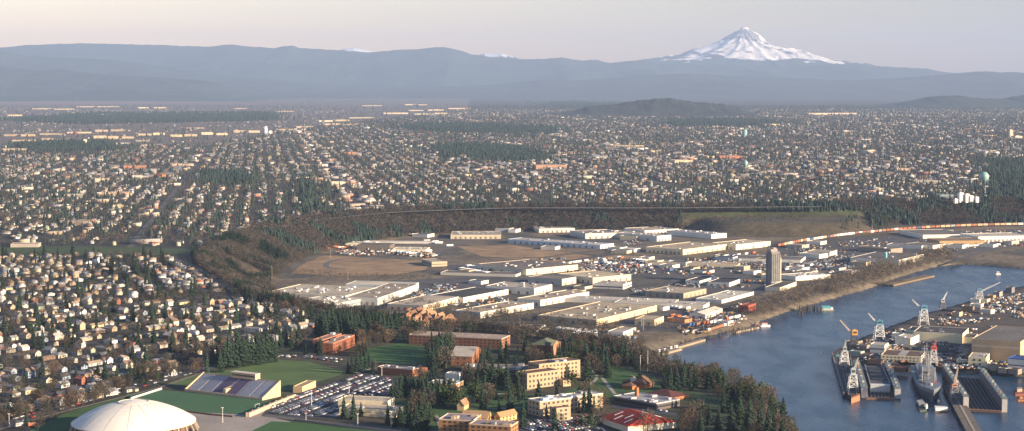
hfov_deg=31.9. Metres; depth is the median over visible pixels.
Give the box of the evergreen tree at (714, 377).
[711,368,721,381]
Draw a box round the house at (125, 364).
[120,359,133,368]
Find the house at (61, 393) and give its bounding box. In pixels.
[53,390,65,396]
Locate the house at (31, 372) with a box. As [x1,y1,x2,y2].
[22,367,36,377]
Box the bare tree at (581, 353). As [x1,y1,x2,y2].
[578,345,589,359]
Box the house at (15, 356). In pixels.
[11,353,29,358]
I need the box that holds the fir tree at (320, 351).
[316,337,323,355]
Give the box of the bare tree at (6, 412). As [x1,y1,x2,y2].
[0,408,9,423]
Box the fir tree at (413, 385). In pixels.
[411,374,416,397]
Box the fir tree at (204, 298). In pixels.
[201,290,207,305]
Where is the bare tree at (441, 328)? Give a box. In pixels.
[437,323,445,331]
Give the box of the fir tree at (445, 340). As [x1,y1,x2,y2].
[443,333,447,346]
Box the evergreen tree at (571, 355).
[564,350,578,358]
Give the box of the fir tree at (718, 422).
[713,405,723,430]
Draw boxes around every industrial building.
[3,148,26,151]
[39,133,61,134]
[106,136,118,138]
[120,136,133,138]
[200,132,212,134]
[232,130,245,132]
[247,130,259,132]
[379,112,407,113]
[410,113,430,114]
[423,109,443,110]
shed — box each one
[375,241,442,243]
[412,233,433,237]
[459,269,474,271]
[468,279,488,283]
[495,227,513,231]
[508,228,520,232]
[541,245,559,249]
[573,285,591,288]
[608,246,626,250]
[611,249,631,253]
[620,235,637,239]
[620,247,639,251]
[639,256,654,259]
[645,259,663,262]
[657,305,668,310]
[659,263,679,267]
[666,316,691,322]
[668,260,691,265]
[682,266,699,270]
[690,269,713,272]
[715,255,737,260]
[718,319,732,325]
[734,265,749,269]
[743,269,760,274]
[785,266,808,269]
[786,243,808,248]
[796,269,816,272]
[806,240,826,244]
[826,266,845,270]
[851,260,870,265]
[947,243,968,248]
[972,325,1023,362]
[978,243,997,246]
[1004,240,1018,244]
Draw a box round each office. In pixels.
[422,258,446,266]
[592,280,631,288]
[608,328,632,336]
[740,303,755,311]
[870,342,887,352]
[1007,355,1023,372]
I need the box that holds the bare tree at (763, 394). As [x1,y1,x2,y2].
[762,392,769,402]
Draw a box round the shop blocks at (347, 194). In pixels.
[4,114,1023,243]
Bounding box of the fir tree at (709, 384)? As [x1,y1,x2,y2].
[702,366,714,389]
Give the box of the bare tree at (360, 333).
[357,329,365,339]
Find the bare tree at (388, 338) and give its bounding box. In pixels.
[382,329,393,343]
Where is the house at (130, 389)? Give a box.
[122,386,138,392]
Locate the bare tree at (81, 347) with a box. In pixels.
[76,342,87,352]
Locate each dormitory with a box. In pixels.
[409,331,509,348]
[439,413,517,430]
[528,390,602,420]
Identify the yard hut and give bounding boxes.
[846,340,860,344]
[850,350,864,354]
[856,344,869,348]
[860,353,872,357]
[867,358,883,364]
[892,365,907,371]
[900,344,915,346]
[952,311,962,316]
[962,305,974,312]
[970,298,981,302]
[970,303,983,307]
[978,298,989,302]
[979,308,994,313]
[987,294,995,297]
[988,363,998,370]
[994,291,1002,296]
[998,366,1009,373]
[1005,286,1014,292]
[1008,367,1021,374]
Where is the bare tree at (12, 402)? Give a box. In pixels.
[4,397,13,409]
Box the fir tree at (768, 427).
[763,405,773,430]
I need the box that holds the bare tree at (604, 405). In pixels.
[595,395,610,413]
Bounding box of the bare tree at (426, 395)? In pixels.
[422,387,436,407]
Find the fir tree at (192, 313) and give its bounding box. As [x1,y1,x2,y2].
[190,303,194,319]
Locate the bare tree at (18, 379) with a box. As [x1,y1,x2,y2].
[11,377,25,388]
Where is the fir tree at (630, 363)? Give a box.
[627,348,633,365]
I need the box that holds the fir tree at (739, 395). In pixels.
[735,385,743,410]
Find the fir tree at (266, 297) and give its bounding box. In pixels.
[263,287,270,301]
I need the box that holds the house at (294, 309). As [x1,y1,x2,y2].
[291,307,298,312]
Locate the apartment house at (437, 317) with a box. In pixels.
[432,316,439,325]
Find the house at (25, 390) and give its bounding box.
[18,385,35,394]
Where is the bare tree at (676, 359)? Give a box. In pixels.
[671,354,681,363]
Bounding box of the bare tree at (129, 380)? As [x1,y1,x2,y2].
[124,376,132,385]
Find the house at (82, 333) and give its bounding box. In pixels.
[78,330,90,335]
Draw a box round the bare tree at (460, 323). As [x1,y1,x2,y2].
[456,318,465,329]
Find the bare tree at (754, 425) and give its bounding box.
[746,421,762,430]
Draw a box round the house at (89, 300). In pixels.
[82,297,92,304]
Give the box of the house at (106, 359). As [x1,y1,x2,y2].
[100,355,112,363]
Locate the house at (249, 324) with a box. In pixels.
[240,320,252,326]
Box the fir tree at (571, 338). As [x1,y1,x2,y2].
[567,333,575,349]
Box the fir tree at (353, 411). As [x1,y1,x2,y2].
[349,393,356,419]
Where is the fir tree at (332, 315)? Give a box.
[328,305,337,329]
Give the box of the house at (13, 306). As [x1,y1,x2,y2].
[4,303,15,309]
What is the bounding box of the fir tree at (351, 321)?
[349,310,353,334]
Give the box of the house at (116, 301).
[111,297,120,304]
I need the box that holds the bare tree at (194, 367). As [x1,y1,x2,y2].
[191,361,198,373]
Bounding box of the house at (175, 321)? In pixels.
[169,318,178,325]
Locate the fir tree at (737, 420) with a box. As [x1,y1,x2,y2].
[735,397,744,426]
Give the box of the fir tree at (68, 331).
[65,324,70,344]
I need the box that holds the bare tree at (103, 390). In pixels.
[96,384,108,398]
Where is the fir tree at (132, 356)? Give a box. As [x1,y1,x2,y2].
[129,343,135,361]
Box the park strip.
[0,247,190,255]
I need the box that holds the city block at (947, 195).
[935,194,953,200]
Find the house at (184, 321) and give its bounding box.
[179,318,191,324]
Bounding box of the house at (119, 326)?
[116,323,126,329]
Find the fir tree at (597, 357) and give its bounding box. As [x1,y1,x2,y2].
[593,351,599,374]
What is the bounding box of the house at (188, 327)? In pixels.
[184,323,195,330]
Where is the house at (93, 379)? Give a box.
[87,374,101,381]
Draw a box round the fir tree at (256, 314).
[254,301,259,317]
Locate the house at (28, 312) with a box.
[22,311,32,316]
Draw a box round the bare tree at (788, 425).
[775,417,792,430]
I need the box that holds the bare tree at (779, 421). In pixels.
[773,416,788,430]
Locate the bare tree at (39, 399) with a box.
[37,398,45,408]
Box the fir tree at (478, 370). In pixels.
[477,363,480,377]
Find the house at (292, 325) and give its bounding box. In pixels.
[287,323,296,330]
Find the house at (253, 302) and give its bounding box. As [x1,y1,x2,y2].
[249,300,258,308]
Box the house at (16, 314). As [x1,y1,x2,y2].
[12,312,22,317]
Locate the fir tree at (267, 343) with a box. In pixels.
[264,329,273,362]
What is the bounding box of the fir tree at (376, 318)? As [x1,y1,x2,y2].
[373,311,377,333]
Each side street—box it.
[0,311,278,357]
[0,322,281,370]
[0,372,163,403]
[0,407,74,421]
[3,307,237,344]
[10,299,226,331]
[10,338,260,383]
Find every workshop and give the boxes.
[645,286,705,298]
[685,275,715,284]
[708,277,742,286]
[892,332,918,344]
[908,326,932,333]
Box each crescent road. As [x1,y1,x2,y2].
[115,261,202,297]
[143,259,242,300]
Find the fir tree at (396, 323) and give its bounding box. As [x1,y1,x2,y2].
[393,308,401,334]
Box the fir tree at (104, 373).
[99,362,110,380]
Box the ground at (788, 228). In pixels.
[0,98,1023,430]
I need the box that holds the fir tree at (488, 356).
[485,344,492,363]
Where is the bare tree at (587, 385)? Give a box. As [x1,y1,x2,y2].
[580,379,596,390]
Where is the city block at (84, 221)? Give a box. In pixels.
[67,220,89,224]
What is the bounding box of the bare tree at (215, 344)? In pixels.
[208,340,218,349]
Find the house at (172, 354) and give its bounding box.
[165,353,176,359]
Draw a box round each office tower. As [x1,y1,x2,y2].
[766,247,780,284]
[1008,129,1012,136]
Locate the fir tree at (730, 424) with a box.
[725,402,738,430]
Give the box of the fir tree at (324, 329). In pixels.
[319,312,329,335]
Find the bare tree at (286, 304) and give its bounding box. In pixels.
[280,300,290,308]
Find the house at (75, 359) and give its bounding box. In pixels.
[68,356,77,362]
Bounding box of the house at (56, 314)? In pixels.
[51,313,66,317]
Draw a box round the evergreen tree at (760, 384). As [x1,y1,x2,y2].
[747,381,769,405]
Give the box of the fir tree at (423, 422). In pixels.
[410,396,431,430]
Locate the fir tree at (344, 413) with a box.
[340,395,347,417]
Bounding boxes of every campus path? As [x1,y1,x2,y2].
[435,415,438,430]
[469,407,520,408]
[583,369,597,389]
[600,377,616,393]
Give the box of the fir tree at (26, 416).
[23,406,28,422]
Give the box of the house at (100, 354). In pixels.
[97,352,108,357]
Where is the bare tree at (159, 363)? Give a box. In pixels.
[158,358,166,368]
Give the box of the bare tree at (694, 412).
[682,407,699,430]
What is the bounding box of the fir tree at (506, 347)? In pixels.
[504,339,509,359]
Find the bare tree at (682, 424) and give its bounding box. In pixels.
[677,418,690,430]
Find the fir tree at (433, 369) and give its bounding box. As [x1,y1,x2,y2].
[429,345,438,376]
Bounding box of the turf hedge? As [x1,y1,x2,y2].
[184,410,233,416]
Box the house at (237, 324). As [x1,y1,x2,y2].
[231,323,240,328]
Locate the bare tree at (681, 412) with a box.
[678,407,686,419]
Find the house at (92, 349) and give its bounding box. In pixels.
[84,347,95,352]
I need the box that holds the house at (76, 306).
[71,304,81,309]
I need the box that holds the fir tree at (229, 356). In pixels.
[221,334,234,367]
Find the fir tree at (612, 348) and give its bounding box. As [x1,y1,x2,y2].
[609,343,616,363]
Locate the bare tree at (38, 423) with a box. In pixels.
[30,412,45,430]
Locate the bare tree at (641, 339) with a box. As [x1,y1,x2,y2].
[637,335,645,343]
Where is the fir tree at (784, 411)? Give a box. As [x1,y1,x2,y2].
[778,397,789,418]
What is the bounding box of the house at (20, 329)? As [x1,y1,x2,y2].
[18,327,27,332]
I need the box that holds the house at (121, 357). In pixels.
[115,354,128,360]
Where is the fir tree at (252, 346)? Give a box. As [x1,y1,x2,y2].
[249,336,261,364]
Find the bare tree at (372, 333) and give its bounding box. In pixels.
[368,330,374,339]
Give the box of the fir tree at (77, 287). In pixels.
[75,277,80,295]
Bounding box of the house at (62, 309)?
[58,307,68,311]
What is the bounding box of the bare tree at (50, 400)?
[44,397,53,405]
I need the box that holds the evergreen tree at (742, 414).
[737,408,751,420]
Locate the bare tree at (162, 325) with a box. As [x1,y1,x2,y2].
[161,318,169,328]
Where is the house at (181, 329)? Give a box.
[170,326,183,331]
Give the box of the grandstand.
[185,370,280,399]
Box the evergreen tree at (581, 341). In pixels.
[577,337,584,346]
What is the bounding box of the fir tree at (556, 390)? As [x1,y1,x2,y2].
[554,380,557,394]
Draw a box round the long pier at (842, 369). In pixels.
[831,347,859,403]
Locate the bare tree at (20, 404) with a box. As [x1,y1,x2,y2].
[15,400,26,415]
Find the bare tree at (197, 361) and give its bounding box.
[192,357,204,366]
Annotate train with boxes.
[779,225,1017,246]
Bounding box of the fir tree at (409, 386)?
[407,374,411,397]
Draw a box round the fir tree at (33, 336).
[30,328,37,347]
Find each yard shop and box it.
[881,349,923,362]
[968,352,989,365]
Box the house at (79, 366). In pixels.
[69,363,87,369]
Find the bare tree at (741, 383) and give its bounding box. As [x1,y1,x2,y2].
[735,377,748,389]
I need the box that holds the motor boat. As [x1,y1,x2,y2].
[759,322,769,326]
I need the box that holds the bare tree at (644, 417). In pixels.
[637,409,659,430]
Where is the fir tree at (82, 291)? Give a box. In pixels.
[81,283,84,298]
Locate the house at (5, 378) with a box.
[0,374,20,380]
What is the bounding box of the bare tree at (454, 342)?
[450,338,458,346]
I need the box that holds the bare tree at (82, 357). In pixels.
[77,355,86,366]
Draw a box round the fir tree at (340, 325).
[338,313,343,334]
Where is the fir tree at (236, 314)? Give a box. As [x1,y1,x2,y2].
[232,301,238,320]
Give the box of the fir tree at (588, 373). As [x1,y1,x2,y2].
[580,359,594,380]
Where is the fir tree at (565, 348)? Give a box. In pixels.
[562,337,567,357]
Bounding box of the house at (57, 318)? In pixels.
[53,316,64,322]
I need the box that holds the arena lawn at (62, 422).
[30,396,127,430]
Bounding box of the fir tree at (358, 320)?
[356,312,359,333]
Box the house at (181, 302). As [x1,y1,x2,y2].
[175,299,188,304]
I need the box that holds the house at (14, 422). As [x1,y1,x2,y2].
[6,418,23,426]
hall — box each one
[313,332,354,353]
[338,395,403,417]
[377,364,426,376]
[429,371,462,389]
[451,346,480,365]
[456,396,470,410]
[462,363,527,374]
[462,410,491,419]
[493,409,517,420]
[516,357,579,388]
[531,338,560,356]
[647,389,688,399]
[914,326,977,343]
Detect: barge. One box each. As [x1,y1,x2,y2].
[865,364,890,392]
[915,399,927,411]
[1014,387,1023,395]
[1017,396,1023,401]
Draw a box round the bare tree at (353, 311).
[350,307,361,315]
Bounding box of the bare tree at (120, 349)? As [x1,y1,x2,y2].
[114,345,123,355]
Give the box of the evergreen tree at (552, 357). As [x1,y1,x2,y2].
[547,353,558,358]
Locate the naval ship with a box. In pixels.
[910,346,941,401]
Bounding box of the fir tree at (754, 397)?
[752,392,757,415]
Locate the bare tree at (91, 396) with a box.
[88,389,99,399]
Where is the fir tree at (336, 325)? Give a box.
[332,315,339,332]
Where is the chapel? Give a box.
[622,375,654,389]
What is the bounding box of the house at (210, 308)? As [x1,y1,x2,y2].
[201,305,212,310]
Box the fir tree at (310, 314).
[308,301,313,318]
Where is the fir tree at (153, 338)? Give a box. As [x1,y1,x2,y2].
[150,325,157,343]
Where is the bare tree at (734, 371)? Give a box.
[726,368,741,379]
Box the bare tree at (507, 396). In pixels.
[502,390,515,400]
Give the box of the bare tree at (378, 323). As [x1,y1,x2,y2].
[369,322,380,332]
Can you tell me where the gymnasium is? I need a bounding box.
[600,408,676,430]
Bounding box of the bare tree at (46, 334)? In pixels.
[43,330,54,339]
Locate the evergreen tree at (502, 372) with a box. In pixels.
[489,367,504,384]
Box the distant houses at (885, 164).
[0,108,1023,181]
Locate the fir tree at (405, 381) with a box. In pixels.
[403,374,408,396]
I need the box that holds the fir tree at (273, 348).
[268,332,277,361]
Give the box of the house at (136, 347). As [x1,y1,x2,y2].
[126,345,140,352]
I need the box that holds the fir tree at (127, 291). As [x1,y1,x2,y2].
[125,279,128,294]
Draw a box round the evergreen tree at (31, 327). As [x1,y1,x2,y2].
[26,321,39,332]
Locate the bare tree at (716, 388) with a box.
[712,385,722,397]
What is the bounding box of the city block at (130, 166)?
[123,165,146,168]
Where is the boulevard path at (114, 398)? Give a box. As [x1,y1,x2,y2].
[0,372,201,429]
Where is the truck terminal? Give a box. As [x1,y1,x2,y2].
[345,241,429,251]
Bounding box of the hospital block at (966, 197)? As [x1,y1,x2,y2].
[964,193,969,202]
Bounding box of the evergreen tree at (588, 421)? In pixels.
[573,412,597,430]
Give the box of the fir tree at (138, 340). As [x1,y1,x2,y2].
[134,327,141,345]
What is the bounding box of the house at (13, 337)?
[8,335,17,340]
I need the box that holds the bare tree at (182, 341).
[178,338,186,350]
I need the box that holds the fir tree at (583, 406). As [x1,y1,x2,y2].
[580,390,586,413]
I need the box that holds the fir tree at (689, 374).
[686,365,692,385]
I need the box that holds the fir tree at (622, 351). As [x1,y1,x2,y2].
[618,341,627,365]
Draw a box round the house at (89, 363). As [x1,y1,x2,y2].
[83,359,102,366]
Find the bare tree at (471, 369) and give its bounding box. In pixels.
[461,364,474,377]
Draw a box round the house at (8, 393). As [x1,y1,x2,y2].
[2,388,20,396]
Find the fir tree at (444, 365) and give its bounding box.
[440,348,447,367]
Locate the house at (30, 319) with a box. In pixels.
[23,317,35,321]
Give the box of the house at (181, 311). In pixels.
[179,307,189,313]
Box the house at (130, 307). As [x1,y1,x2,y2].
[128,306,138,311]
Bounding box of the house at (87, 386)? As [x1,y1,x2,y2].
[85,382,96,391]
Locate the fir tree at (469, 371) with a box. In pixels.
[466,362,471,382]
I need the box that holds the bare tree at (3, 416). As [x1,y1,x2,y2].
[0,414,6,428]
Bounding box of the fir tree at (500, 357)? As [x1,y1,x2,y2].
[496,340,505,362]
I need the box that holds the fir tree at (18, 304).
[16,294,20,309]
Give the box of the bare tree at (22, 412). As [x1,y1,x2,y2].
[14,404,24,418]
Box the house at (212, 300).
[206,297,214,305]
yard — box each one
[329,234,480,253]
[366,251,443,255]
[390,275,622,294]
[446,265,477,269]
[579,255,658,266]
[598,256,745,277]
[618,303,743,331]
[619,241,665,253]
[643,278,769,302]
[776,229,1023,270]
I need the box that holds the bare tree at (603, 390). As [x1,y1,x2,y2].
[595,387,607,397]
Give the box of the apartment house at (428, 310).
[425,307,433,315]
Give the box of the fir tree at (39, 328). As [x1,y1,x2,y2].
[36,316,40,330]
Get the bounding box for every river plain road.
[392,274,687,297]
[432,257,646,269]
[545,236,735,256]
[576,268,716,287]
[622,265,869,319]
[948,241,1023,258]
[949,245,1023,263]
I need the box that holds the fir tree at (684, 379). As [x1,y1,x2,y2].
[680,364,688,385]
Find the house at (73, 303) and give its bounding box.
[70,301,78,305]
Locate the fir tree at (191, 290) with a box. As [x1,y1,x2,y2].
[188,279,193,296]
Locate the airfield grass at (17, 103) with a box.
[0,101,258,105]
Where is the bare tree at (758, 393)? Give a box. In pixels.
[752,387,765,398]
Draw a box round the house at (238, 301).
[234,299,241,304]
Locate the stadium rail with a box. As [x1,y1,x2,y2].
[130,388,161,398]
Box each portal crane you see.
[839,340,849,364]
[840,320,858,346]
[847,358,858,391]
[868,313,885,339]
[912,299,928,324]
[929,340,937,366]
[939,292,946,309]
[949,367,959,400]
[974,282,1000,298]
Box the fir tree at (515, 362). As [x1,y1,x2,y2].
[513,353,517,364]
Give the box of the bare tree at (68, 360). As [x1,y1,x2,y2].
[64,358,75,369]
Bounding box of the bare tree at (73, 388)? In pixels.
[66,386,78,396]
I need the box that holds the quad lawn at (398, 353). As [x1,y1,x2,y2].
[362,343,427,364]
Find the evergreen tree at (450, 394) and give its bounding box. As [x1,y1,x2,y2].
[442,386,462,408]
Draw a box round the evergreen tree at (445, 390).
[438,383,458,407]
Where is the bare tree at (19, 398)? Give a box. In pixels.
[11,394,26,406]
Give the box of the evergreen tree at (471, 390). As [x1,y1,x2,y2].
[464,381,478,400]
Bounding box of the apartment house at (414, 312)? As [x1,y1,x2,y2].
[410,309,417,316]
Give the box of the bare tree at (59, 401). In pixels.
[56,396,68,408]
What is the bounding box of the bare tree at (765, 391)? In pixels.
[759,385,770,402]
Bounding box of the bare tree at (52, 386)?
[46,377,59,390]
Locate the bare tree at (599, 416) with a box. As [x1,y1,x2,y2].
[589,404,607,424]
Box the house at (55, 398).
[53,395,64,404]
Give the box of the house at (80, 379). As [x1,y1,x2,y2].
[74,375,86,384]
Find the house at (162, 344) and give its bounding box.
[155,340,167,347]
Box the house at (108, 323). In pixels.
[104,321,114,325]
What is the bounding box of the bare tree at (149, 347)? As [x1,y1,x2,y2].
[147,345,157,355]
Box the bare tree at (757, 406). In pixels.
[745,399,764,419]
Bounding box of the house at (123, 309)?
[118,307,128,312]
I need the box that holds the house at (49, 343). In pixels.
[47,339,58,345]
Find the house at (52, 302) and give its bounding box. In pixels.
[41,300,54,304]
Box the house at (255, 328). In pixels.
[243,326,262,331]
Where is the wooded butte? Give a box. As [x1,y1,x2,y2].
[550,98,768,116]
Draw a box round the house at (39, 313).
[37,312,47,318]
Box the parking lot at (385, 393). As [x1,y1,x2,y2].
[262,373,394,418]
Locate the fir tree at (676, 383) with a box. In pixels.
[672,365,682,390]
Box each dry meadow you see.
[292,255,427,275]
[459,245,589,261]
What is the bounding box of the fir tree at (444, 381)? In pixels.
[441,375,445,388]
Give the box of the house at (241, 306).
[237,304,249,309]
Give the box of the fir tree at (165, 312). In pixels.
[162,300,167,317]
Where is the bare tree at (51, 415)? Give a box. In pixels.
[48,411,57,420]
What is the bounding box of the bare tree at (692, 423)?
[681,418,695,430]
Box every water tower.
[743,160,747,168]
[979,172,988,182]
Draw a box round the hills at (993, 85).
[0,50,1023,98]
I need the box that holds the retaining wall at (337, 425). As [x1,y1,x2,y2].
[295,418,398,430]
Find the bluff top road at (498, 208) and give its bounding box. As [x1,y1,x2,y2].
[265,206,819,231]
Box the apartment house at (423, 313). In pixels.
[419,310,427,319]
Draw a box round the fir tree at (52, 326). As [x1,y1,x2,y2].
[49,316,55,332]
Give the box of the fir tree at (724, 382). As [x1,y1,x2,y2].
[721,371,726,390]
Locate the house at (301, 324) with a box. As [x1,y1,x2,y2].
[297,322,307,328]
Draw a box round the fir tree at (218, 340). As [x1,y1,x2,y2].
[214,333,221,348]
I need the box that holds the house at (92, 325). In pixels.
[87,322,103,327]
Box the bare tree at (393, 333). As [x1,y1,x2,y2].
[389,328,398,338]
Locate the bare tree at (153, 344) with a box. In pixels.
[146,343,158,353]
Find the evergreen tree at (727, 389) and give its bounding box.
[724,382,738,396]
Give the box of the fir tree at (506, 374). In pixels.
[501,359,509,390]
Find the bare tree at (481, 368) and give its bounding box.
[475,363,489,374]
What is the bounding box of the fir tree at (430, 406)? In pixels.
[428,402,433,421]
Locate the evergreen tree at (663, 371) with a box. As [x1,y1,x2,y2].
[657,365,667,375]
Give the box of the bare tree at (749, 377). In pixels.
[742,375,756,396]
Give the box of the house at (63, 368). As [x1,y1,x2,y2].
[56,365,66,371]
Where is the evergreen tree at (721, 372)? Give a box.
[712,367,727,378]
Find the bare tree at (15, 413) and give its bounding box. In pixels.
[10,408,20,418]
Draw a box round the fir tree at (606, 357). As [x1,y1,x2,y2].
[604,352,610,373]
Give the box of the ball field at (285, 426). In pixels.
[253,421,402,430]
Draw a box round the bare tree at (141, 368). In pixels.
[134,362,145,376]
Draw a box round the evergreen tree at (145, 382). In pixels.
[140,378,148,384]
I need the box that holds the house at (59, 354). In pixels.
[52,351,66,357]
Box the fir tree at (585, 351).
[582,342,590,364]
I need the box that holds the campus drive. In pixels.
[262,414,432,430]
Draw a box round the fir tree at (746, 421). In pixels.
[743,409,749,430]
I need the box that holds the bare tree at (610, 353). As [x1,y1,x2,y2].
[605,349,614,360]
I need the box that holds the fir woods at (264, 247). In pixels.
[0,229,774,427]
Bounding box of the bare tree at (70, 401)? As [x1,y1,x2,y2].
[63,396,75,407]
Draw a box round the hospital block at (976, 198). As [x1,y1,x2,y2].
[974,196,978,202]
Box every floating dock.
[657,345,681,354]
[667,335,705,348]
[733,324,758,332]
[883,273,934,285]
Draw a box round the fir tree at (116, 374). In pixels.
[114,364,120,377]
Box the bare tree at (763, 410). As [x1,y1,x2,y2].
[758,405,770,422]
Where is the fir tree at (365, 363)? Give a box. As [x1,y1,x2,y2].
[363,351,368,367]
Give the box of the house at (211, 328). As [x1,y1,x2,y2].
[201,325,213,332]
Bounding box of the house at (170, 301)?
[164,299,173,305]
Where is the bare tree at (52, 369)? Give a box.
[46,365,57,377]
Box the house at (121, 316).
[113,314,124,318]
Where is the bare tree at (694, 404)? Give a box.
[685,399,707,424]
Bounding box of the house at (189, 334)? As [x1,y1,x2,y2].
[176,332,191,336]
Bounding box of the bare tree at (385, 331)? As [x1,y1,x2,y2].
[381,326,389,338]
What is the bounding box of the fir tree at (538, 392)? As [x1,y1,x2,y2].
[532,381,542,397]
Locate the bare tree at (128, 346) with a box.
[122,344,134,357]
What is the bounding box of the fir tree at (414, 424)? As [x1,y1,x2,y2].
[409,402,420,430]
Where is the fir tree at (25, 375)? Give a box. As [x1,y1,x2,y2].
[23,368,27,387]
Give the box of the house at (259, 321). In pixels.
[250,318,264,324]
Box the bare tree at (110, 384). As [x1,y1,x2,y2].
[105,382,114,394]
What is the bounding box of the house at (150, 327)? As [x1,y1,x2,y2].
[142,324,160,330]
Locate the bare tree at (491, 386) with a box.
[484,383,495,391]
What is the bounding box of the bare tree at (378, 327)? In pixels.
[376,325,382,336]
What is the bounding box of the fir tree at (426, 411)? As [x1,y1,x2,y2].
[423,402,429,427]
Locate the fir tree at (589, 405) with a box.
[586,382,592,412]
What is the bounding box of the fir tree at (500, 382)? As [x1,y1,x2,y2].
[496,360,503,384]
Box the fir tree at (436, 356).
[435,344,439,367]
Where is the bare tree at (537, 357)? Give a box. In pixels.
[534,350,545,360]
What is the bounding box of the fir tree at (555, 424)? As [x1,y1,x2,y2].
[549,407,559,430]
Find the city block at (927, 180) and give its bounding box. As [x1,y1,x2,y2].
[909,180,940,182]
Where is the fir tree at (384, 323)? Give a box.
[380,316,386,338]
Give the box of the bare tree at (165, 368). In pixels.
[162,363,172,374]
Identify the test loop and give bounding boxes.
[323,258,345,268]
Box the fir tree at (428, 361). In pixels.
[425,342,431,368]
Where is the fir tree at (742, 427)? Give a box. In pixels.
[740,420,745,430]
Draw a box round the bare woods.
[0,227,974,422]
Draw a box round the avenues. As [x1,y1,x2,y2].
[1,124,978,246]
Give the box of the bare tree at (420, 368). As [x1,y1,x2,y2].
[412,365,425,380]
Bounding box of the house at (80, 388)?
[67,384,84,394]
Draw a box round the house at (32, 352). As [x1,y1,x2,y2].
[28,349,40,356]
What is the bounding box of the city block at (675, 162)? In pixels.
[670,160,692,163]
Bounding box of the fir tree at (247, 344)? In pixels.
[245,331,252,364]
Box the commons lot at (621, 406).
[608,403,676,415]
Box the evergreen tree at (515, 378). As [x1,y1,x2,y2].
[511,369,526,383]
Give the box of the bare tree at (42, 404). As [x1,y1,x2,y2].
[38,401,48,411]
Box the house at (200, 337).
[194,335,204,340]
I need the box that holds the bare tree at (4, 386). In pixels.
[0,380,7,391]
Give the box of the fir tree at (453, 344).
[450,331,454,349]
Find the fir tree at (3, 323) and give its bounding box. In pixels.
[0,315,7,334]
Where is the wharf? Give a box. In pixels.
[860,360,913,365]
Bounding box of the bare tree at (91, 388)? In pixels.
[87,384,98,395]
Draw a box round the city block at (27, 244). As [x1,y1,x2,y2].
[10,242,40,246]
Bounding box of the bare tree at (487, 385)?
[478,383,491,396]
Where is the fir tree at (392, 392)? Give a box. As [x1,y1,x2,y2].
[388,379,395,396]
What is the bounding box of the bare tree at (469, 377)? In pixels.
[463,375,473,384]
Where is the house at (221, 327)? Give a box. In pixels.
[216,325,228,330]
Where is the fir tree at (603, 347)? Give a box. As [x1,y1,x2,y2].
[599,341,606,358]
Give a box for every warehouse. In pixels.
[387,295,457,310]
[432,287,507,302]
[440,270,521,276]
[451,231,500,238]
[455,301,533,318]
[478,259,577,274]
[486,282,551,294]
[508,237,613,248]
[511,324,544,334]
[517,290,588,305]
[528,274,575,285]
[532,225,574,232]
[537,301,656,325]
[558,270,630,283]
[565,295,678,302]
[570,229,623,238]
[593,229,670,240]
[615,299,708,309]
[624,226,676,233]
[635,315,663,325]
[646,242,726,254]
[646,261,739,266]
[666,229,726,238]
[689,306,722,319]
[696,290,753,303]
[714,239,770,249]
[728,254,805,262]
[765,281,795,291]
[781,272,829,280]
[799,252,827,258]
[807,249,836,255]
[850,252,923,265]
[857,245,902,252]
[886,243,923,248]
[900,229,963,238]
[906,242,945,248]
[927,238,984,245]
[960,232,1023,241]
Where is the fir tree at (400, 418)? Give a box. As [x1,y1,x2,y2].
[397,406,404,425]
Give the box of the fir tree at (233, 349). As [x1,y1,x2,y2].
[231,339,237,367]
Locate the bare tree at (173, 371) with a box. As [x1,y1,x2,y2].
[167,365,179,379]
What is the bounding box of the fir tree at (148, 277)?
[146,267,151,283]
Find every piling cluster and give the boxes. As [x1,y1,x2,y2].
[709,326,756,338]
[797,304,819,311]
[874,278,905,284]
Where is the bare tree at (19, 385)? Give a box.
[15,382,24,391]
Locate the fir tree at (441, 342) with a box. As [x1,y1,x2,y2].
[439,331,445,353]
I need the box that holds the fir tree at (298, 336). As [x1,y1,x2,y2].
[294,321,302,346]
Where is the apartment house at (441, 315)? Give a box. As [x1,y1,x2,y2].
[437,312,444,318]
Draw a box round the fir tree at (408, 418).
[405,400,411,427]
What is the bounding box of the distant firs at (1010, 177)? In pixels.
[0,98,1023,253]
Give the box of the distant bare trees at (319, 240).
[0,98,1023,256]
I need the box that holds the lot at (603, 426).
[518,414,606,430]
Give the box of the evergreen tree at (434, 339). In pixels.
[423,335,439,351]
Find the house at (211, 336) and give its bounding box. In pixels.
[205,333,216,338]
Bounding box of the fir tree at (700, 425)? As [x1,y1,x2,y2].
[696,409,704,430]
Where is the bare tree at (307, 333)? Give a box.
[301,326,310,338]
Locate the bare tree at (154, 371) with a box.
[150,368,162,376]
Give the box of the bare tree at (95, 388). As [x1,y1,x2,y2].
[91,385,102,397]
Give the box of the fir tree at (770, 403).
[766,394,773,416]
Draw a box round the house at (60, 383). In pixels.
[56,380,69,387]
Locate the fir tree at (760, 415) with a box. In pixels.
[754,405,764,430]
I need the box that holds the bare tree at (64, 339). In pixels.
[59,334,69,343]
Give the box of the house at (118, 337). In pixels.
[116,335,124,340]
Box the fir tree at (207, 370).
[204,352,209,372]
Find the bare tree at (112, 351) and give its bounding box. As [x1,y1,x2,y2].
[108,350,116,357]
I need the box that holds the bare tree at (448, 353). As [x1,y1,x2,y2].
[436,346,454,368]
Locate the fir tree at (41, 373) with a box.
[39,356,46,377]
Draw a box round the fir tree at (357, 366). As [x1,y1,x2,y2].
[354,353,362,371]
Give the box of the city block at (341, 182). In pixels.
[331,181,344,184]
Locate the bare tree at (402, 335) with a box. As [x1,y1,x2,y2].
[398,326,409,337]
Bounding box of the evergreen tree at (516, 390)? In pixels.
[507,383,522,400]
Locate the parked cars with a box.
[89,231,1023,397]
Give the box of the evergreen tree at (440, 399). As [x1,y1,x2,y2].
[435,392,445,407]
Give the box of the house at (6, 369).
[3,367,16,374]
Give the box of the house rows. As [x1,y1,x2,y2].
[0,179,988,302]

